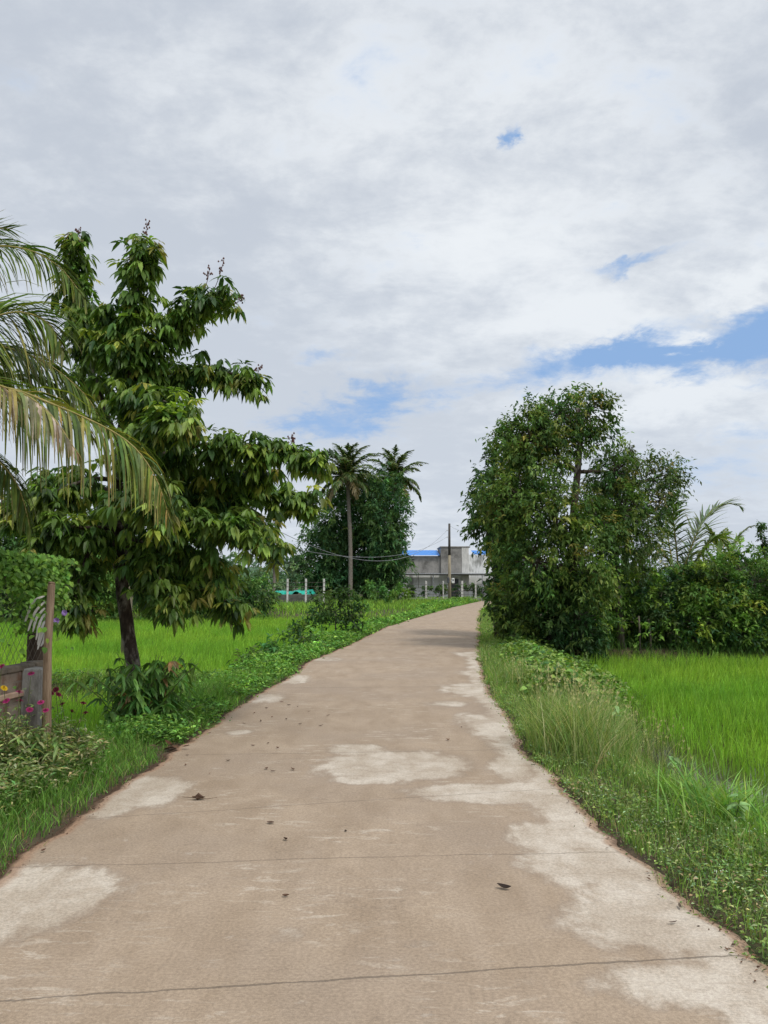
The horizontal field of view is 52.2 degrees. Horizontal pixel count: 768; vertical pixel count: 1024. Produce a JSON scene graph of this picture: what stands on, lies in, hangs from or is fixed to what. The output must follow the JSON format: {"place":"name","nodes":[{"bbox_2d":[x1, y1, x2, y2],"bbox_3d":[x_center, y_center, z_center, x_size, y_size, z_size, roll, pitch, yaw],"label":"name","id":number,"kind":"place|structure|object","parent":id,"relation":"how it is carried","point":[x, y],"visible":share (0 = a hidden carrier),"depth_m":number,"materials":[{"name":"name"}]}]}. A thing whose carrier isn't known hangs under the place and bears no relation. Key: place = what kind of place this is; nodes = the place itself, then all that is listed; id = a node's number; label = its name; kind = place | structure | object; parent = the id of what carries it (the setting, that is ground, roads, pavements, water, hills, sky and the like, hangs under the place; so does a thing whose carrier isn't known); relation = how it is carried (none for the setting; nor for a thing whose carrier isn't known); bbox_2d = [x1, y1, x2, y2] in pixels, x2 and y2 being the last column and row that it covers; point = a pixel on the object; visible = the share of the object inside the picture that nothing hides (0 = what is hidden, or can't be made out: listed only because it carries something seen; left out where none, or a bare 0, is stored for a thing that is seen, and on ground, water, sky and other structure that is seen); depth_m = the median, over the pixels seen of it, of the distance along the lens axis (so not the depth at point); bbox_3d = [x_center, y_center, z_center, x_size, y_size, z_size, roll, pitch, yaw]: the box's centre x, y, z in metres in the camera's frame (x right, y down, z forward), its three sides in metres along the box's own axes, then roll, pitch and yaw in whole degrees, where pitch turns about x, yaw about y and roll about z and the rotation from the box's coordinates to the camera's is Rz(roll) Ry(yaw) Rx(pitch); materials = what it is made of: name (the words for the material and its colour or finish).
{"place":"outdoors","nodes":[
{"label":"outdoors","id":0,"kind":"place"},
{"bbox_2d":[8,620,332,739],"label":"water","id":1,"kind":"structure","parent":0,"point":[140,661],"depth_m":21.38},
{"bbox_2d":[0,614,386,736],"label":"rice crop","id":2,"kind":"object","parent":1,"relation":"on","point":[212,646],"visible":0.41,"depth_m":24.05,"materials":[{"name":"green plant"}]},
{"bbox_2d":[0,601,767,1023],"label":"road","id":3,"kind":"structure","parent":0,"point":[398,853],"depth_m":4.15,"materials":[{"name":"concrete"}]},
{"bbox_2d":[185,793,216,799],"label":"fallen leaf","id":4,"kind":"object","parent":3,"relation":"on","point":[198,796],"visible":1,"depth_m":5.85,"materials":[{"name":"brown plant"}]},
{"bbox_2d":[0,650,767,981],"bbox_3d":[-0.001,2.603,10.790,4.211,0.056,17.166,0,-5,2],"label":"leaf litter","id":5,"kind":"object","parent":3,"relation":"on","point":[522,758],"visible":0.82,"depth_m":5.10,"materials":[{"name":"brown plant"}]},
{"bbox_2d":[497,883,510,887],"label":"fallen leaf","id":6,"kind":"object","parent":3,"relation":"on","point":[503,885],"visible":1,"depth_m":4.14,"materials":[{"name":"brown plant"}]},
{"bbox_2d":[0,587,767,967],"bbox_3d":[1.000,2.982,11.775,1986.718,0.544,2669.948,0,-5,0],"label":"ground","id":7,"kind":"structure","parent":0,"point":[630,849],"depth_m":5.24,"materials":[{"name":"green plant"}]},
{"bbox_2d":[0,698,14,789],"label":"flowering plant","id":8,"kind":"object","parent":7,"relation":"on","point":[6,700],"visible":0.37,"depth_m":5.86,"materials":[{"name":"green plant"}]},
{"bbox_2d":[0,664,41,809],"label":"flowering plant","id":9,"kind":"object","parent":7,"relation":"on","point":[1,665],"visible":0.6,"depth_m":5.70,"materials":[{"name":"green plant"}]},
{"bbox_2d":[0,660,42,764],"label":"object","id":10,"kind":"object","parent":7,"relation":"on","point":[11,676],"depth_m":6.43,"materials":[{"name":"wood"}]},
{"bbox_2d":[0,577,42,666],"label":"wire fence","id":11,"kind":"object","parent":10,"relation":"on","point":[17,634],"visible":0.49,"depth_m":6.54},
{"bbox_2d":[0,549,80,688],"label":"vine","id":12,"kind":"object","parent":11,"relation":"attached to","point":[21,571],"visible":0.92,"depth_m":6.63,"materials":[{"name":"green plant"}]},
{"bbox_2d":[24,596,46,649],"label":"dried frond","id":13,"kind":"object","parent":12,"relation":"hanging from","point":[40,636],"visible":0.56,"depth_m":6.62,"materials":[{"name":"grey plant"}]},
{"bbox_2d":[7,690,43,800],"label":"flowering plant","id":14,"kind":"object","parent":7,"relation":"on","point":[18,735],"visible":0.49,"depth_m":5.93,"materials":[{"name":"green plant"}]},
{"bbox_2d":[0,685,51,790],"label":"flowering plant","id":15,"kind":"object","parent":7,"relation":"on","point":[4,688],"visible":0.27,"depth_m":5.94,"materials":[{"name":"green plant"}]},
{"bbox_2d":[20,667,42,738],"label":"concrete pillar","id":16,"kind":"structure","parent":7,"relation":"on","point":[35,686],"depth_m":6.53,"materials":[{"name":"grey concrete"}]},
{"bbox_2d":[19,672,43,756],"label":"flowering plant","id":17,"kind":"object","parent":7,"relation":"on","point":[29,709],"visible":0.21,"depth_m":6.20,"materials":[{"name":"green plant"}]},
{"bbox_2d":[0,567,65,625],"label":"field tree","id":18,"kind":"object","parent":7,"relation":"on","point":[6,615],"visible":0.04,"depth_m":40.37,"materials":[{"name":"green plant"}]},
{"bbox_2d":[26,599,45,660],"bbox_3d":[-3.187,1.527,7.139,0.130,1.560,0.100,1,-5,-11],"label":"old post","id":19,"kind":"object","parent":7,"relation":"on","point":[35,646],"depth_m":7.12,"materials":[{"name":"brown wood"}]},
{"bbox_2d":[9,700,74,791],"bbox_3d":[-2.632,1.910,6.087,0.497,0.920,0.313,-2,-6,25],"label":"flowering plant","id":20,"kind":"object","parent":7,"relation":"on","point":[55,744],"visible":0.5,"depth_m":6.05,"materials":[{"name":"green plant"}]},
{"bbox_2d":[41,581,54,742],"bbox_3d":[-2.788,1.468,6.493,0.084,1.778,0.077,0,-5,0],"label":"wooden post","id":21,"kind":"object","parent":7,"relation":"on","point":[47,677],"visible":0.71,"depth_m":6.49,"materials":[{"name":"brown wood"}]},
{"bbox_2d":[0,508,99,611],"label":"tree","id":22,"kind":"object","parent":7,"relation":"on","point":[8,544],"visible":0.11,"depth_m":42.37,"materials":[{"name":"green plant"}]},
{"bbox_2d":[0,712,119,823],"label":"herbage","id":23,"kind":"object","parent":7,"relation":"on","point":[65,750],"visible":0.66,"depth_m":6.13,"materials":[{"name":"green plant"}]},
{"bbox_2d":[51,687,89,765],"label":"flowering plant","id":24,"kind":"object","parent":7,"relation":"on","point":[57,693],"visible":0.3,"depth_m":6.66,"materials":[{"name":"green plant"}]},
{"bbox_2d":[57,554,118,621],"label":"field tree","id":25,"kind":"object","parent":7,"relation":"on","point":[113,601],"visible":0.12,"depth_m":41.68,"materials":[{"name":"green plant"}]},
{"bbox_2d":[0,209,178,545],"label":"coconut palm","id":26,"kind":"object","parent":7,"relation":"on","point":[21,401],"visible":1,"depth_m":5.91,"materials":[{"name":"green plant"}]},
{"bbox_2d":[120,586,132,658],"bbox_3d":[-7.261,0.894,22.194,0.386,7.201,0.289,2,-6,-24],"label":"trunk","id":27,"kind":"object","parent":7,"relation":"on","point":[122,647],"depth_m":21.85,"materials":[{"name":"wood"}]},
{"bbox_2d":[65,652,205,730],"bbox_3d":[-2.757,2.133,8.967,1.476,1.038,1.407,0,-5,0],"label":"shrub","id":28,"kind":"object","parent":7,"relation":"on","point":[148,695],"visible":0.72,"depth_m":8.82,"materials":[{"name":"green plant"}]},
{"bbox_2d":[52,664,252,701],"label":"bund grass","id":29,"kind":"structure","parent":7,"relation":"on","point":[74,676],"depth_m":14.34,"materials":[{"name":"green plant"}]},
{"bbox_2d":[108,590,207,620],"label":"field tree","id":30,"kind":"object","parent":7,"relation":"on","point":[145,616],"depth_m":42.56,"materials":[{"name":"green plant"}]},
{"bbox_2d":[148,740,188,749],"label":"fallen leaf","id":31,"kind":"object","parent":7,"relation":"on","point":[170,743],"visible":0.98,"depth_m":7.67,"materials":[{"name":"brown plant"}]},
{"bbox_2d":[0,219,340,680],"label":"broadleaf tree","id":32,"kind":"object","parent":7,"relation":"on","point":[169,580],"visible":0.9,"depth_m":9.31,"materials":[{"name":"green plant"}]},
{"bbox_2d":[188,543,256,619],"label":"field tree","id":33,"kind":"object","parent":7,"relation":"on","point":[230,598],"visible":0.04,"depth_m":43.92,"materials":[{"name":"green plant"}]},
{"bbox_2d":[0,602,473,875],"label":"verge grass","id":34,"kind":"structure","parent":7,"relation":"on","point":[134,750],"depth_m":6.50,"materials":[{"name":"green plant"}]},
{"bbox_2d":[226,633,286,666],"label":"shrub","id":35,"kind":"object","parent":7,"relation":"on","point":[266,646],"visible":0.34,"depth_m":16.44,"materials":[{"name":"green plant"}]},
{"bbox_2d":[229,551,285,618],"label":"field tree","id":36,"kind":"object","parent":7,"relation":"on","point":[265,606],"visible":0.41,"depth_m":46.33,"materials":[{"name":"green plant"}]},
{"bbox_2d":[252,566,282,592],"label":"distant tree","id":37,"kind":"object","parent":7,"relation":"on","point":[259,573],"visible":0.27,"depth_m":123.74,"materials":[{"name":"green plant"}]},
{"bbox_2d":[265,555,284,590],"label":"fan palm","id":38,"kind":"object","parent":7,"relation":"on","point":[274,576],"visible":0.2,"depth_m":117.44,"materials":[{"name":"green plant"}]},
{"bbox_2d":[275,590,285,593],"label":"tarpaulin","id":39,"kind":"object","parent":7,"relation":"on","point":[282,591],"visible":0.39,"depth_m":68.19,"materials":[{"name":"teal plastic"}]},
{"bbox_2d":[83,597,478,751],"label":"weeds","id":40,"kind":"object","parent":7,"relation":"on","point":[284,653],"visible":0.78,"depth_m":13.86,"materials":[{"name":"green plant"}]},
{"bbox_2d":[248,579,325,603],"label":"boundary fence","id":41,"kind":"object","parent":7,"relation":"on","point":[291,597],"visible":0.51,"depth_m":65.56,"materials":[{"name":"concrete"}]},
{"bbox_2d":[286,557,303,588],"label":"fan palm","id":42,"kind":"object","parent":7,"relation":"on","point":[297,571],"visible":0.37,"depth_m":121.21,"materials":[{"name":"green plant"}]},
{"bbox_2d":[273,578,316,591],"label":"distant tree","id":43,"kind":"object","parent":7,"relation":"on","point":[281,584],"visible":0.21,"depth_m":114.31,"materials":[{"name":"green plant"}]},
{"bbox_2d":[276,559,316,590],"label":"distant tree","id":44,"kind":"object","parent":7,"relation":"on","point":[292,577],"visible":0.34,"depth_m":119.05,"materials":[{"name":"green plant"}]},
{"bbox_2d":[270,617,329,647],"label":"shrub","id":45,"kind":"object","parent":7,"relation":"on","point":[298,633],"visible":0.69,"depth_m":20.26,"materials":[{"name":"green plant"}]},
{"bbox_2d":[289,589,315,593],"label":"tarpaulin","id":46,"kind":"object","parent":7,"relation":"on","point":[300,591],"visible":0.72,"depth_m":68.75,"materials":[{"name":"teal plastic"}]},
{"bbox_2d":[287,482,363,599],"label":"feathery tree","id":47,"kind":"object","parent":7,"relation":"on","point":[326,537],"visible":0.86,"depth_m":72.88,"materials":[{"name":"green plant"}]},
{"bbox_2d":[290,584,377,634],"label":"shrub","id":48,"kind":"object","parent":7,"relation":"on","point":[323,616],"visible":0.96,"depth_m":24.67,"materials":[{"name":"green plant"}]},
{"bbox_2d":[4,595,672,618],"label":"meadow grass","id":49,"kind":"structure","parent":7,"relation":"on","point":[302,606],"depth_m":52.94,"materials":[{"name":"green plant"}]},
{"bbox_2d":[312,442,384,600],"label":"coconut palm","id":50,"kind":"object","parent":7,"relation":"on","point":[348,466],"visible":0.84,"depth_m":70.94,"materials":[{"name":"green plant"}]},
{"bbox_2d":[322,460,394,601],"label":"feathery tree","id":51,"kind":"object","parent":7,"relation":"on","point":[356,535],"visible":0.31,"depth_m":74.30,"materials":[{"name":"green plant"}]},
{"bbox_2d":[359,579,395,604],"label":"shrub","id":52,"kind":"object","parent":7,"relation":"on","point":[371,586],"visible":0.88,"depth_m":61.42,"materials":[{"name":"green plant"}]},
{"bbox_2d":[355,468,418,601],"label":"feathery tree","id":53,"kind":"object","parent":7,"relation":"on","point":[389,538],"visible":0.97,"depth_m":71.51,"materials":[{"name":"green plant"}]},
{"bbox_2d":[361,444,427,505],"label":"coconut palm","id":54,"kind":"object","parent":7,"relation":"on","point":[395,466],"visible":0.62,"depth_m":79.06,"materials":[{"name":"green plant"}]},
{"bbox_2d":[386,582,414,604],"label":"shrub","id":55,"kind":"object","parent":7,"relation":"on","point":[393,594],"visible":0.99,"depth_m":59.61,"materials":[{"name":"green plant"}]},
{"bbox_2d":[389,546,492,597],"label":"concrete building","id":56,"kind":"structure","parent":7,"relation":"on","point":[465,567],"depth_m":94.64,"materials":[{"name":"concrete"}]},
{"bbox_2d":[451,579,458,596],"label":"doorway","id":57,"kind":"structure","parent":56,"relation":"in","point":[453,585],"depth_m":94.45,"materials":[{"name":"metal"}]},
{"bbox_2d":[396,581,486,600],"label":"post fence","id":58,"kind":"object","parent":7,"relation":"on","point":[443,594],"visible":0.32,"depth_m":81.42,"materials":[{"name":"concrete"}]},
{"bbox_2d":[403,582,484,597],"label":"hedge","id":59,"kind":"object","parent":7,"relation":"on","point":[438,589],"visible":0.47,"depth_m":87.40,"materials":[{"name":"green plant"}]},
{"bbox_2d":[446,523,454,599],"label":"utility pole","id":60,"kind":"object","parent":7,"relation":"on","point":[450,580],"visible":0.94,"depth_m":69.75,"materials":[{"name":"concrete"}]},
{"bbox_2d":[281,532,438,560],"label":"overhead cable","id":61,"kind":"object","parent":60,"relation":"attached to","point":[353,558],"visible":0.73,"depth_m":41.94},
{"bbox_2d":[297,538,444,556],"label":"overhead cable","id":62,"kind":"object","parent":60,"relation":"attached to","point":[384,556],"visible":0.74,"depth_m":45.76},
{"bbox_2d":[222,545,767,592],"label":"wood","id":63,"kind":"object","parent":7,"relation":"on","point":[251,568],"visible":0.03,"depth_m":177.45,"materials":[{"name":"green plant"}]},
{"bbox_2d":[457,431,549,636],"bbox_3d":[3.810,0.707,24.432,3.098,6.761,3.286,0,-5,0],"label":"roadside tree","id":64,"kind":"object","parent":7,"relation":"on","point":[471,529],"visible":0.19,"depth_m":24.31,"materials":[{"name":"green plant"}]},
{"bbox_2d":[478,571,553,640],"bbox_3d":[3.615,2.662,20.421,2.302,2.280,1.872,0,-5,0],"label":"bush","id":65,"kind":"object","parent":7,"relation":"on","point":[501,617],"visible":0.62,"depth_m":20.06,"materials":[{"name":"green plant"}]},
{"bbox_2d":[485,648,570,701],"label":"grass tuft","id":66,"kind":"object","parent":7,"relation":"on","point":[507,671],"visible":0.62,"depth_m":12.36,"materials":[{"name":"green plant"}]},
{"bbox_2d":[500,560,622,662],"bbox_3d":[4.478,2.638,20.092,2.984,2.904,3.100,0,-5,0],"label":"bush","id":67,"kind":"object","parent":7,"relation":"on","point":[584,629],"visible":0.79,"depth_m":19.46,"materials":[{"name":"green plant"}]},
{"bbox_2d":[458,381,666,657],"bbox_3d":[4.591,0.264,20.129,5.579,7.690,3.911,0,-5,0],"label":"roadside tree","id":68,"kind":"object","parent":7,"relation":"on","point":[540,439],"visible":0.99,"depth_m":19.86,"materials":[{"name":"green plant"}]},
{"bbox_2d":[495,634,645,713],"bbox_3d":[3.627,3.047,15.305,2.686,1.121,10.416,-1,-5,6],"label":"creeper carpet","id":69,"kind":"object","parent":7,"relation":"on","point":[553,655],"visible":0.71,"depth_m":13.77,"materials":[{"name":"green plant"}]},
{"bbox_2d":[490,658,670,776],"bbox_3d":[1.893,2.146,7.531,1.835,1.365,2.464,-2,-6,21],"label":"grass tuft","id":70,"kind":"object","parent":7,"relation":"on","point":[571,729],"visible":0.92,"depth_m":7.37,"materials":[{"name":"green plant"}]},
{"bbox_2d":[611,702,622,752],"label":"weed","id":71,"kind":"object","parent":7,"relation":"on","point":[615,710],"visible":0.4,"depth_m":8.28,"materials":[{"name":"green plant"}]},
{"bbox_2d":[476,627,767,986],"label":"weeds","id":72,"kind":"object","parent":7,"relation":"on","point":[726,875],"visible":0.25,"depth_m":4.84,"materials":[{"name":"green plant"}]},
{"bbox_2d":[518,661,730,791],"bbox_3d":[2.449,2.291,8.311,2.161,1.312,2.956,0,-5,0],"label":"grass tuft","id":73,"kind":"object","parent":7,"relation":"on","point":[639,745],"visible":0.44,"depth_m":8.43,"materials":[{"name":"green plant"}]},
{"bbox_2d":[578,555,672,647],"bbox_3d":[6.391,2.411,21.730,2.993,2.995,2.763,-3,-6,33],"label":"bush","id":74,"kind":"object","parent":7,"relation":"on","point":[629,610],"visible":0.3,"depth_m":21.43,"materials":[{"name":"green plant"}]},
{"bbox_2d":[567,441,701,648],"bbox_3d":[6.750,0.946,21.476,3.887,5.735,2.819,0,-5,0],"label":"roadside tree","id":75,"kind":"object","parent":7,"relation":"on","point":[671,477],"visible":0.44,"depth_m":21.25,"materials":[{"name":"green plant"}]},
{"bbox_2d":[508,639,767,855],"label":"long grass","id":76,"kind":"structure","parent":7,"relation":"on","point":[753,808],"depth_m":5.41,"materials":[{"name":"green plant"}]},
{"bbox_2d":[638,616,640,650],"bbox_3d":[6.870,3.363,21.081,0.080,1.127,0.057,0,-5,0],"label":"stake","id":77,"kind":"object","parent":7,"relation":"on","point":[639,632],"visible":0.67,"depth_m":21.07,"materials":[{"name":"grey wood"}]},
{"bbox_2d":[648,619,651,650],"bbox_3d":[7.148,3.405,21.076,0.092,1.042,0.064,0,-5,0],"label":"stake","id":78,"kind":"object","parent":7,"relation":"on","point":[650,639],"visible":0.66,"depth_m":21.06,"materials":[{"name":"grey wood"}]},
{"bbox_2d":[608,565,713,647],"bbox_3d":[7.716,2.742,22.163,3.247,2.456,3.251,0,-5,0],"label":"bush","id":79,"kind":"object","parent":7,"relation":"on","point":[652,613],"visible":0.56,"depth_m":21.39,"materials":[{"name":"green plant"}]},
{"bbox_2d":[667,756,681,775],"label":"weed","id":80,"kind":"object","parent":7,"relation":"on","point":[675,759],"visible":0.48,"depth_m":6.97,"materials":[{"name":"green plant"}]},
{"bbox_2d":[631,490,745,627],"bbox_3d":[9.025,1.698,23.039,3.010,4.514,3.314,-4,-7,36],"label":"young palm","id":81,"kind":"object","parent":7,"relation":"on","point":[698,552],"visible":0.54,"depth_m":23.00,"materials":[{"name":"green plant"}]},
{"bbox_2d":[626,753,767,842],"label":"grass tuft","id":82,"kind":"object","parent":7,"relation":"on","point":[700,792],"visible":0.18,"depth_m":5.67,"materials":[{"name":"green plant"}]},
{"bbox_2d":[640,756,767,837],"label":"grass tuft","id":83,"kind":"object","parent":7,"relation":"on","point":[722,800],"visible":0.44,"depth_m":5.42,"materials":[{"name":"green plant"}]},
{"bbox_2d":[651,542,767,659],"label":"bush","id":84,"kind":"object","parent":7,"relation":"on","point":[701,628],"visible":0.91,"depth_m":21.04,"materials":[{"name":"green plant"}]},
{"bbox_2d":[704,531,732,581],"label":"banana plant","id":85,"kind":"object","parent":7,"relation":"on","point":[719,542],"visible":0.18,"depth_m":23.97,"materials":[{"name":"green plant"}]},
{"bbox_2d":[704,523,756,575],"bbox_3d":[11.853,2.375,27.306,1.795,3.975,1.750,1,-6,-16],"label":"young palm","id":86,"kind":"object","parent":7,"relation":"on","point":[724,531],"visible":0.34,"depth_m":27.07,"materials":[{"name":"green plant"}]},
{"bbox_2d":[707,532,767,654],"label":"bush","id":87,"kind":"object","parent":7,"relation":"on","point":[753,574],"visible":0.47,"depth_m":21.26,"materials":[{"name":"green plant"}]},
{"bbox_2d":[727,793,751,834],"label":"weed","id":88,"kind":"object","parent":7,"relation":"on","point":[742,806],"visible":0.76,"depth_m":5.16,"materials":[{"name":"green plant"}]},
{"bbox_2d":[750,519,767,565],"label":"sapling","id":89,"kind":"object","parent":7,"relation":"on","point":[761,527],"visible":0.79,"depth_m":23.96,"materials":[{"name":"green plant"}]},
{"bbox_2d":[0,0,767,578],"label":"sky","id":90,"kind":"structure","parent":0,"point":[424,215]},
{"bbox_2d":[577,632,767,663],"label":"bank grass","id":91,"kind":"structure","parent":0,"point":[654,646],"depth_m":20.91,"materials":[{"name":"green plant"}]},
{"bbox_2d":[604,664,767,809],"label":"water","id":92,"kind":"structure","parent":0,"point":[701,769],"depth_m":9.59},
{"bbox_2d":[569,649,767,807],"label":"rice crop","id":93,"kind":"object","parent":92,"relation":"on","point":[674,692],"visible":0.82,"depth_m":12.96,"materials":[{"name":"green plant"}]}
]}

